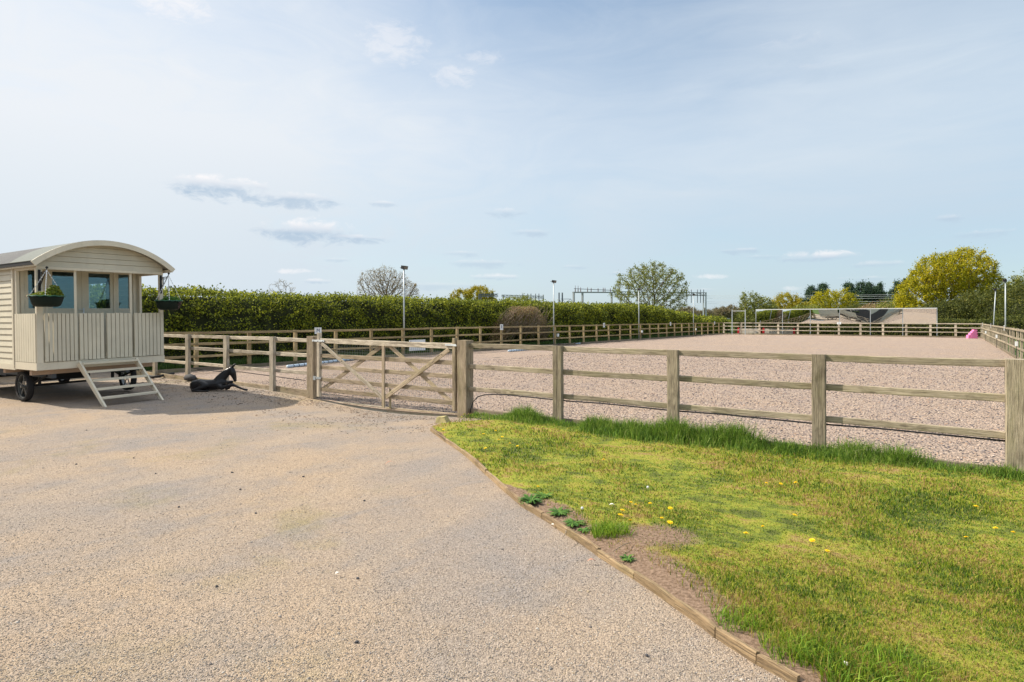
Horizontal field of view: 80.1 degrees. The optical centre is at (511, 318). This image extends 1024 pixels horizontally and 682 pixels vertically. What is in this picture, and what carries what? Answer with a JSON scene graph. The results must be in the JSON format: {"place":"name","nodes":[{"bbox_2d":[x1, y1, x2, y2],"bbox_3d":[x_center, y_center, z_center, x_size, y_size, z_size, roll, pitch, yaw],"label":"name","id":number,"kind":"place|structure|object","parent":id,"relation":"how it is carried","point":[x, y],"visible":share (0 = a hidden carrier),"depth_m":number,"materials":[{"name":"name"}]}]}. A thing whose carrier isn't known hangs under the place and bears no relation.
{"place":"outdoors","nodes":[
{"label":"outdoors","id":0,"kind":"place"},
{"bbox_2d":[0,372,800,681],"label":"driveway","id":1,"kind":"structure","parent":0,"point":[184,425],"depth_m":4.25,"materials":[{"name":"beige gravel"}]},
{"bbox_2d":[0,240,174,406],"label":"shepherd hut","id":2,"kind":"object","parent":1,"relation":"on","point":[67,340],"visible":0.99,"depth_m":12.08,"materials":[{"name":"wood"}]},
{"bbox_2d":[25,269,44,355],"bbox_3d":[-9.405,-0.086,12.020,0.034,1.815,0.320,0,1,32],"label":"window","id":3,"kind":"structure","parent":2,"relation":"in","point":[28,310],"depth_m":11.93,"materials":[{"name":"paint"}]},
{"bbox_2d":[26,270,65,306],"bbox_3d":[-8.485,-0.549,11.102,0.600,0.674,0.562,0,0,36],"label":"hanging basket","id":4,"kind":"object","parent":2,"relation":"hanging from","point":[52,296],"visible":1,"depth_m":10.97,"materials":[{"name":"green plastic"}]},
{"bbox_2d":[47,269,81,356],"bbox_3d":[-9.138,-0.092,12.453,0.034,1.815,0.602,0,1,32],"label":"door","id":5,"kind":"structure","parent":2,"relation":"in","point":[78,273],"depth_m":12.62,"materials":[{"name":"paint"}]},
{"bbox_2d":[79,271,113,355],"bbox_3d":[-8.817,-0.100,12.927,0.083,1.815,0.682,0,1,32],"label":"door","id":6,"kind":"structure","parent":2,"relation":"in","point":[84,274],"depth_m":12.94,"materials":[{"name":"paint"}]},
{"bbox_2d":[89,281,106,307],"bbox_3d":[-9.968,-0.386,14.657,1.010,1.000,0.057,0,1,32],"label":"window","id":7,"kind":"structure","parent":2,"relation":"in","point":[98,282],"depth_m":14.57,"materials":[{"name":"glass"}]},
{"bbox_2d":[116,273,129,312],"bbox_3d":[-8.550,-0.107,13.407,0.034,1.815,0.320,0,1,32],"label":"window","id":8,"kind":"structure","parent":2,"relation":"in","point":[118,310],"depth_m":13.32,"materials":[{"name":"paint"}]},
{"bbox_2d":[154,276,182,309],"bbox_3d":[-7.310,-0.547,12.972,0.528,0.733,0.528,0,0,36],"label":"hanging basket","id":9,"kind":"object","parent":2,"relation":"hanging from","point":[168,302],"visible":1,"depth_m":12.83,"materials":[{"name":"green plastic"}]},
{"bbox_2d":[149,372,174,377],"bbox_3d":[-9.743,1.575,16.817,0.739,0.100,0.779,0,0,-27],"label":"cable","id":10,"kind":"object","parent":1,"relation":"on","point":[158,376],"visible":0.69,"depth_m":16.54,"materials":[{"name":"black rubber"}]},
{"bbox_2d":[183,374,196,380],"bbox_3d":[-8.319,1.524,15.745,0.456,0.171,0.266,0,0,36],"label":"stone","id":11,"kind":"object","parent":1,"relation":"on","point":[189,377],"visible":0.97,"depth_m":15.62,"materials":[{"name":"grey stone"}]},
{"bbox_2d":[190,363,247,391],"bbox_3d":[-6.499,1.306,13.547,1.300,0.611,0.363,0,0,-4],"label":"foal statue","id":12,"kind":"object","parent":1,"relation":"on","point":[219,381],"visible":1,"depth_m":13.45,"materials":[{"name":"metal"}]},
{"bbox_2d":[78,379,469,434],"bbox_3d":[-5.919,1.689,12.076,11.316,0.206,3.106,0,0,36],"label":"rubble","id":13,"kind":"object","parent":1,"relation":"on","point":[360,421],"visible":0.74,"depth_m":11.96,"materials":[{"name":"grey gravel"}]},
{"bbox_2d":[435,416,450,422],"bbox_3d":[-1.121,1.645,9.874,0.240,0.120,0.140,-8,-1,27],"label":"stone block","id":14,"kind":"object","parent":1,"relation":"on","point":[443,419],"depth_m":9.84,"materials":[{"name":"beige stone"}]},
{"bbox_2d":[430,428,799,681],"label":"timber edging","id":15,"kind":"object","parent":1,"relation":"on","point":[736,644],"visible":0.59,"depth_m":3.57,"materials":[{"name":"brown wood"}]},
{"bbox_2d":[109,333,700,372],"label":"verge grass","id":16,"kind":"structure","parent":0,"point":[165,365],"depth_m":25.56,"materials":[{"name":"green plant"}]},
{"bbox_2d":[0,0,1023,318],"label":"sky","id":17,"kind":"structure","parent":0,"point":[768,148],"materials":[{"name":"blue"}]},
{"bbox_2d":[174,334,1013,465],"bbox_3d":[14.415,1.684,34.794,21.770,0.088,57.350,0,0,36],"label":"arena surface","id":18,"kind":"object","parent":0,"point":[940,347],"visible":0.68,"depth_m":15.74,"materials":[{"name":"beige sand"}]},
{"bbox_2d":[307,336,320,399],"bbox_3d":[-4.212,1.178,12.943,0.234,1.609,0.208,0,0,36],"label":"gate post","id":19,"kind":"object","parent":18,"relation":"on","point":[311,368],"visible":0.55,"depth_m":12.85,"materials":[{"name":"brown wood"}]},
{"bbox_2d":[312,333,456,411],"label":"field gate","id":20,"kind":"structure","parent":19,"relation":"attached to","point":[354,369],"depth_m":11.49,"materials":[{"name":"brown wood"}]},
{"bbox_2d":[286,359,353,367],"bbox_3d":[-6.872,1.600,22.166,0.104,0.104,3.961,0,0,18],"label":"jump pole","id":21,"kind":"object","parent":18,"relation":"on","point":[305,364],"visible":0.54,"depth_m":21.14,"materials":[{"name":"white paint"}]},
{"bbox_2d":[321,400,456,416],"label":"timber sill","id":22,"kind":"structure","parent":18,"relation":"on","point":[418,412],"depth_m":11.46,"materials":[{"name":"brown wood"}]},
{"bbox_2d":[457,340,472,417],"bbox_3d":[-0.804,1.178,10.497,0.214,1.608,0.206,0,0,36],"label":"gate post","id":23,"kind":"object","parent":18,"relation":"on","point":[464,376],"visible":0.76,"depth_m":10.42,"materials":[{"name":"brown wood"}]},
{"bbox_2d":[508,349,526,351],"bbox_3d":[0.698,1.600,31.234,0.104,0.104,3.000,0,0,36],"label":"jump pole","id":24,"kind":"object","parent":18,"relation":"on","point":[513,350],"visible":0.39,"depth_m":30.45,"materials":[{"name":"white paint"}]},
{"bbox_2d":[245,352,1004,465],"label":"arena flakes","id":25,"kind":"object","parent":18,"relation":"on","point":[785,366],"visible":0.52,"depth_m":14.31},
{"bbox_2d":[732,309,745,334],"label":"metal frame","id":26,"kind":"object","parent":18,"relation":"on","point":[745,321],"visible":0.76,"depth_m":62.66,"materials":[{"name":"metal"}]},
{"bbox_2d":[966,330,977,337],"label":"jump block","id":27,"kind":"object","parent":18,"relation":"on","point":[972,334],"depth_m":50.44,"materials":[{"name":"pink plastic"}]},
{"bbox_2d":[264,319,1023,362],"bbox_3d":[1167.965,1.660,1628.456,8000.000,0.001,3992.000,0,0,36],"label":"ground","id":28,"kind":"structure","parent":0,"point":[1008,342],"depth_m":42.00,"materials":[{"name":"green plant"}]},
{"bbox_2d":[129,334,306,396],"bbox_3d":[-7.800,1.119,15.457,8.514,1.428,0.128,0,0,36],"label":"post and rail fence","id":29,"kind":"object","parent":28,"relation":"on","point":[272,353],"visible":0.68,"depth_m":14.49,"materials":[{"name":"brown wood"}]},
{"bbox_2d":[172,363,304,380],"bbox_3d":[-6.905,1.275,14.909,6.001,0.146,0.016,0,0,36],"label":"fence rail","id":30,"kind":"object","parent":29,"relation":"attached to","point":[242,372],"visible":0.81,"depth_m":14.35,"materials":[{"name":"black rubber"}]},
{"bbox_2d":[268,279,295,294],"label":"bare tree","id":31,"kind":"object","parent":28,"relation":"on","point":[282,285],"visible":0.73,"depth_m":130.04,"materials":[{"name":"grey plant"}]},
{"bbox_2d":[357,264,418,298],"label":"oak tree","id":32,"kind":"object","parent":28,"relation":"on","point":[383,287],"visible":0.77,"depth_m":109.34,"materials":[{"name":"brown plant"}]},
{"bbox_2d":[57,283,731,362],"bbox_3d":[3.252,0.281,42.585,3.040,3.479,79.000,0,0,36],"label":"hedge","id":33,"kind":"object","parent":28,"relation":"on","point":[213,310],"visible":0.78,"depth_m":27.68,"materials":[{"name":"green plant"}]},
{"bbox_2d":[487,303,556,343],"bbox_3d":[0.587,0.244,36.806,1.226,2.583,6.578,0,0,36],"label":"bramble patch","id":34,"kind":"object","parent":33,"relation":"attached to","point":[536,317],"visible":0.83,"depth_m":36.35,"materials":[{"name":"brown plant"}]},
{"bbox_2d":[400,265,407,327],"bbox_3d":[-4.779,-0.245,26.748,0.377,4.150,0.260,0,0,36],"label":"floodlight pole","id":35,"kind":"object","parent":28,"relation":"on","point":[404,268],"visible":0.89,"depth_m":26.69,"materials":[{"name":"metal"}]},
{"bbox_2d":[147,322,723,372],"bbox_3d":[5.643,1.146,41.085,0.149,1.475,57.250,0,0,36],"label":"post and rail fence","id":36,"kind":"object","parent":28,"relation":"on","point":[196,356],"visible":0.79,"depth_m":26.62,"materials":[{"name":"brown wood"}]},
{"bbox_2d":[315,327,321,333],"bbox_3d":[-7.282,0.460,22.882,0.014,0.240,0.300,0,0,36],"label":"letter marker","id":37,"kind":"object","parent":36,"relation":"attached to","point":[318,329],"visible":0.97,"depth_m":22.89,"materials":[{"name":"white plastic"}]},
{"bbox_2d":[409,339,424,350],"bbox_3d":[-4.218,1.190,27.145,0.024,0.480,1.000,0,0,36],"label":"notice board","id":38,"kind":"object","parent":36,"relation":"attached to","point":[411,348],"visible":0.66,"depth_m":27.04,"materials":[{"name":"white plastic"}]},
{"bbox_2d":[449,284,497,304],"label":"oak tree","id":39,"kind":"object","parent":28,"relation":"on","point":[468,293],"visible":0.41,"depth_m":148.85,"materials":[{"name":"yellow plant"}]},
{"bbox_2d":[479,290,497,298],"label":"railway gantry","id":40,"kind":"object","parent":28,"relation":"on","point":[483,295],"visible":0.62,"depth_m":139.89,"materials":[{"name":"metal"}]},
{"bbox_2d":[503,293,541,301],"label":"bushy tree","id":41,"kind":"object","parent":28,"relation":"on","point":[518,298],"visible":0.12,"depth_m":123.57,"materials":[{"name":"green plant"}]},
{"bbox_2d":[501,294,543,302],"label":"railway gantry","id":42,"kind":"object","parent":28,"relation":"on","point":[522,296],"visible":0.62,"depth_m":149.88,"materials":[{"name":"metal"}]},
{"bbox_2d":[550,280,555,343],"bbox_3d":[2.477,-0.245,36.865,0.377,4.150,0.260,0,0,36],"label":"floodlight pole","id":43,"kind":"object","parent":28,"relation":"on","point":[553,281],"visible":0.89,"depth_m":36.80,"materials":[{"name":"metal"}]},
{"bbox_2d":[636,288,640,338],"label":"floodlight pole","id":44,"kind":"object","parent":28,"relation":"on","point":[638,289],"visible":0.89,"depth_m":46.94,"materials":[{"name":"metal"}]},
{"bbox_2d":[572,287,706,315],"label":"railway gantry","id":45,"kind":"object","parent":28,"relation":"on","point":[689,294],"visible":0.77,"depth_m":131.33,"materials":[{"name":"metal"}]},
{"bbox_2d":[609,259,689,310],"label":"airy tree","id":46,"kind":"object","parent":28,"relation":"on","point":[659,276],"visible":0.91,"depth_m":77.20,"materials":[{"name":"green plant"}]},
{"bbox_2d":[675,306,691,312],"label":"tree","id":47,"kind":"object","parent":28,"relation":"on","point":[683,309],"visible":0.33,"depth_m":339.05,"materials":[{"name":"green plant"}]},
{"bbox_2d":[691,294,694,334],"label":"floodlight pole","id":48,"kind":"object","parent":28,"relation":"on","point":[693,311],"visible":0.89,"depth_m":56.96,"materials":[{"name":"metal"}]},
{"bbox_2d":[686,306,701,315],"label":"tree","id":49,"kind":"object","parent":28,"relation":"on","point":[696,312],"visible":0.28,"depth_m":342.28,"materials":[{"name":"green plant"}]},
{"bbox_2d":[701,308,714,315],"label":"tree","id":50,"kind":"object","parent":28,"relation":"on","point":[710,312],"visible":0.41,"depth_m":348.23,"materials":[{"name":"green plant"}]},
{"bbox_2d":[713,306,731,318],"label":"tree","id":51,"kind":"object","parent":28,"relation":"on","point":[720,310],"visible":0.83,"depth_m":358.31,"materials":[{"name":"green plant"}]},
{"bbox_2d":[719,303,739,318],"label":"tree","id":52,"kind":"object","parent":28,"relation":"on","point":[734,309],"visible":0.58,"depth_m":357.14,"materials":[{"name":"green plant"}]},
{"bbox_2d":[730,309,755,330],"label":"bush","id":53,"kind":"object","parent":28,"relation":"on","point":[735,316],"visible":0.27,"depth_m":79.48,"materials":[{"name":"green plant"}]},
{"bbox_2d":[469,343,1023,474],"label":"post and rail fence","id":54,"kind":"object","parent":28,"relation":"on","point":[1012,398],"visible":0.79,"depth_m":7.23,"materials":[{"name":"brown wood"}]},
{"bbox_2d":[470,394,1004,441],"bbox_3d":[2.176,1.444,8.310,7.110,0.415,0.060,0,0,36],"label":"cable","id":55,"kind":"object","parent":54,"relation":"attached to","point":[761,418],"visible":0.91,"depth_m":7.57,"materials":[{"name":"black rubber"}]},
{"bbox_2d":[737,327,760,333],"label":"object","id":56,"kind":"object","parent":28,"relation":"on","point":[749,330],"visible":0.56,"depth_m":63.48,"materials":[{"name":"white paint"}]},
{"bbox_2d":[738,290,778,320],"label":"hawthorn","id":57,"kind":"object","parent":28,"relation":"on","point":[753,304],"visible":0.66,"depth_m":75.58,"materials":[{"name":"green plant"}]},
{"bbox_2d":[762,328,794,333],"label":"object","id":58,"kind":"object","parent":28,"relation":"on","point":[780,332],"visible":0.58,"depth_m":61.83,"materials":[{"name":"red paint"}]},
{"bbox_2d":[771,292,814,308],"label":"oak tree","id":59,"kind":"object","parent":28,"relation":"on","point":[779,301],"visible":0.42,"depth_m":110.99,"materials":[{"name":"yellow plant"}]},
{"bbox_2d":[788,303,821,308],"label":"bush","id":60,"kind":"object","parent":28,"relation":"on","point":[808,307],"visible":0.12,"depth_m":103.02,"materials":[{"name":"green plant"}]},
{"bbox_2d":[799,284,823,302],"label":"pine tree","id":61,"kind":"object","parent":28,"relation":"on","point":[810,292],"visible":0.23,"depth_m":184.24,"materials":[{"name":"green plant"}]},
{"bbox_2d":[817,282,829,301],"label":"pine tree","id":62,"kind":"object","parent":28,"relation":"on","point":[822,285],"visible":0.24,"depth_m":189.06,"materials":[{"name":"green plant"}]},
{"bbox_2d":[807,287,859,308],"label":"oak tree","id":63,"kind":"object","parent":28,"relation":"on","point":[834,300],"visible":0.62,"depth_m":121.25,"materials":[{"name":"yellow plant"}]},
{"bbox_2d":[756,308,936,335],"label":"mirror frame","id":64,"kind":"object","parent":28,"relation":"on","point":[887,315],"visible":1,"depth_m":57.58,"materials":[{"name":"metal"}]},
{"bbox_2d":[840,279,863,301],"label":"pine tree","id":65,"kind":"object","parent":28,"relation":"on","point":[850,285],"visible":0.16,"depth_m":179.49,"materials":[{"name":"green plant"}]},
{"bbox_2d":[838,303,865,308],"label":"bush","id":66,"kind":"object","parent":28,"relation":"on","point":[853,306],"visible":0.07,"depth_m":104.24,"materials":[{"name":"green plant"}]},
{"bbox_2d":[723,322,982,337],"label":"post and rail fence","id":67,"kind":"object","parent":28,"relation":"on","point":[930,327],"visible":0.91,"depth_m":56.76,"materials":[{"name":"brown wood"}]},
{"bbox_2d":[842,298,871,307],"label":"bush","id":68,"kind":"object","parent":28,"relation":"on","point":[861,303],"visible":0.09,"depth_m":148.55,"materials":[{"name":"green plant"}]},
{"bbox_2d":[855,279,872,303],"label":"pine tree","id":69,"kind":"object","parent":28,"relation":"on","point":[862,290],"visible":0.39,"depth_m":184.08,"materials":[{"name":"green plant"}]},
{"bbox_2d":[860,278,876,304],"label":"pine tree","id":70,"kind":"object","parent":28,"relation":"on","point":[870,286],"visible":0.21,"depth_m":187.22,"materials":[{"name":"green plant"}]},
{"bbox_2d":[858,301,896,307],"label":"bush","id":71,"kind":"object","parent":28,"relation":"on","point":[872,306],"visible":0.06,"depth_m":100.06,"materials":[{"name":"green plant"}]},
{"bbox_2d":[733,314,1023,337],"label":"hedge","id":72,"kind":"object","parent":28,"relation":"on","point":[832,329],"visible":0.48,"depth_m":57.28,"materials":[{"name":"plant"}]},
{"bbox_2d":[870,281,886,303],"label":"pine tree","id":73,"kind":"object","parent":28,"relation":"on","point":[878,290],"visible":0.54,"depth_m":184.33,"materials":[{"name":"green plant"}]},
{"bbox_2d":[876,297,907,306],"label":"bush","id":74,"kind":"object","parent":28,"relation":"on","point":[887,299],"visible":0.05,"depth_m":148.57,"materials":[{"name":"green plant"}]},
{"bbox_2d":[875,299,909,307],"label":"bush","id":75,"kind":"object","parent":28,"relation":"on","point":[882,305],"visible":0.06,"depth_m":96.10,"materials":[{"name":"green plant"}]},
{"bbox_2d":[884,278,907,302],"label":"pine tree","id":76,"kind":"object","parent":28,"relation":"on","point":[893,287],"visible":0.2,"depth_m":179.62,"materials":[{"name":"green plant"}]},
{"bbox_2d":[891,244,1006,309],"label":"oak tree","id":77,"kind":"object","parent":28,"relation":"on","point":[953,276],"visible":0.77,"depth_m":84.50,"materials":[{"name":"green plant"}]},
{"bbox_2d":[922,298,979,321],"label":"bush","id":78,"kind":"object","parent":28,"relation":"on","point":[948,309],"visible":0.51,"depth_m":70.44,"materials":[{"name":"green plant"}]},
{"bbox_2d":[953,287,991,317],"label":"bush","id":79,"kind":"object","parent":28,"relation":"on","point":[966,298],"visible":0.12,"depth_m":71.39,"materials":[{"name":"green plant"}]},
{"bbox_2d":[993,288,996,324],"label":"floodlight pole","id":80,"kind":"object","parent":28,"relation":"on","point":[994,289],"visible":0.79,"depth_m":44.16,"materials":[{"name":"metal"}]},
{"bbox_2d":[968,283,1023,321],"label":"bush","id":81,"kind":"object","parent":28,"relation":"on","point":[986,296],"visible":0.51,"depth_m":67.93,"materials":[{"name":"green plant"}]},
{"bbox_2d":[981,323,1023,358],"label":"post and rail fence","id":82,"kind":"object","parent":28,"relation":"on","point":[993,331],"visible":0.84,"depth_m":31.17,"materials":[{"name":"brown wood"}]},
{"bbox_2d":[1002,279,1006,325],"bbox_3d":[27.688,-0.195,34.104,0.377,4.050,0.260,0,0,36],"label":"floodlight pole","id":83,"kind":"object","parent":28,"relation":"on","point":[1004,280],"visible":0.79,"depth_m":34.11,"materials":[{"name":"metal"}]},
{"bbox_2d":[986,280,1023,321],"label":"bush","id":84,"kind":"object","parent":28,"relation":"on","point":[1011,309],"visible":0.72,"depth_m":62.02,"materials":[{"name":"green plant"}]},
{"bbox_2d":[998,267,1023,292],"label":"sycamore","id":85,"kind":"object","parent":28,"relation":"on","point":[1013,280],"visible":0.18,"depth_m":70.34,"materials":[{"name":"green plant"}]},
{"bbox_2d":[1014,297,1023,320],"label":"bush","id":86,"kind":"object","parent":28,"relation":"on","point":[1018,311],"visible":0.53,"depth_m":59.36,"materials":[{"name":"green plant"}]},
{"bbox_2d":[431,413,1023,681],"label":"lawn","id":87,"kind":"structure","parent":0,"point":[658,575],"depth_m":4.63,"materials":[{"name":"green plant"}]},
{"bbox_2d":[517,494,542,503],"bbox_3d":[0.169,1.591,5.356,0.258,0.048,0.258,0,0,-8],"label":"weed","id":88,"kind":"object","parent":87,"relation":"on","point":[530,499],"visible":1,"depth_m":5.35,"materials":[{"name":"green plant"}]},
{"bbox_2d":[534,491,551,498],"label":"weed","id":89,"kind":"object","parent":87,"relation":"on","point":[541,495],"visible":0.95,"depth_m":5.50,"materials":[{"name":"green plant"}]},
{"bbox_2d":[548,507,572,515],"bbox_3d":[0.390,1.600,5.038,0.231,0.030,0.233,0,0,36],"label":"weed","id":90,"kind":"object","parent":87,"relation":"on","point":[558,511],"visible":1,"depth_m":5.05,"materials":[{"name":"green plant"}]},
{"bbox_2d":[564,518,586,526],"bbox_3d":[0.487,1.599,4.785,0.209,0.031,0.209,0,0,36],"label":"weed","id":91,"kind":"object","parent":87,"relation":"on","point":[572,523],"visible":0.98,"depth_m":4.78,"materials":[{"name":"green plant"}]},
{"bbox_2d":[577,527,590,532],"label":"weed","id":92,"kind":"object","parent":87,"relation":"on","point":[586,529],"visible":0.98,"depth_m":4.65,"materials":[{"name":"green plant"}]},
{"bbox_2d":[584,516,634,538],"bbox_3d":[0.733,1.553,4.541,0.478,0.124,0.370,0,0,1],"label":"grass tuft","id":93,"kind":"object","parent":87,"relation":"on","point":[609,530],"visible":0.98,"depth_m":4.53,"materials":[{"name":"green plant"}]},
{"bbox_2d":[620,554,635,561],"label":"weed","id":94,"kind":"object","parent":87,"relation":"on","point":[625,557],"visible":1,"depth_m":4.09,"materials":[{"name":"green plant"}]},
{"bbox_2d":[653,540,693,552],"bbox_3d":[1.123,1.579,4.208,0.283,0.073,0.290,0,0,-28],"label":"grass tuft","id":95,"kind":"object","parent":87,"relation":"on","point":[672,547],"visible":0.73,"depth_m":4.20,"materials":[{"name":"green plant"}]},
{"bbox_2d":[707,599,778,631],"bbox_3d":[1.239,1.567,3.201,0.415,0.096,0.339,0,0,2],"label":"grass tuft","id":96,"kind":"object","parent":87,"relation":"on","point":[734,620],"visible":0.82,"depth_m":3.19,"materials":[{"name":"green plant"}]},
{"bbox_2d":[753,626,842,667],"bbox_3d":[1.363,1.563,2.906,0.441,0.104,0.338,0,0,5],"label":"grass tuft","id":97,"kind":"object","parent":87,"relation":"on","point":[792,646],"visible":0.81,"depth_m":2.90,"materials":[{"name":"green plant"}]},
{"bbox_2d":[790,633,960,681],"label":"grass tuft","id":98,"kind":"object","parent":87,"relation":"on","point":[870,663],"visible":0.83,"depth_m":2.73,"materials":[{"name":"green plant"}]},
{"bbox_2d":[462,402,1023,484],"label":"tall grass","id":99,"kind":"structure","parent":0,"point":[733,437],"depth_m":7.53,"materials":[{"name":"green plant"}]}
]}

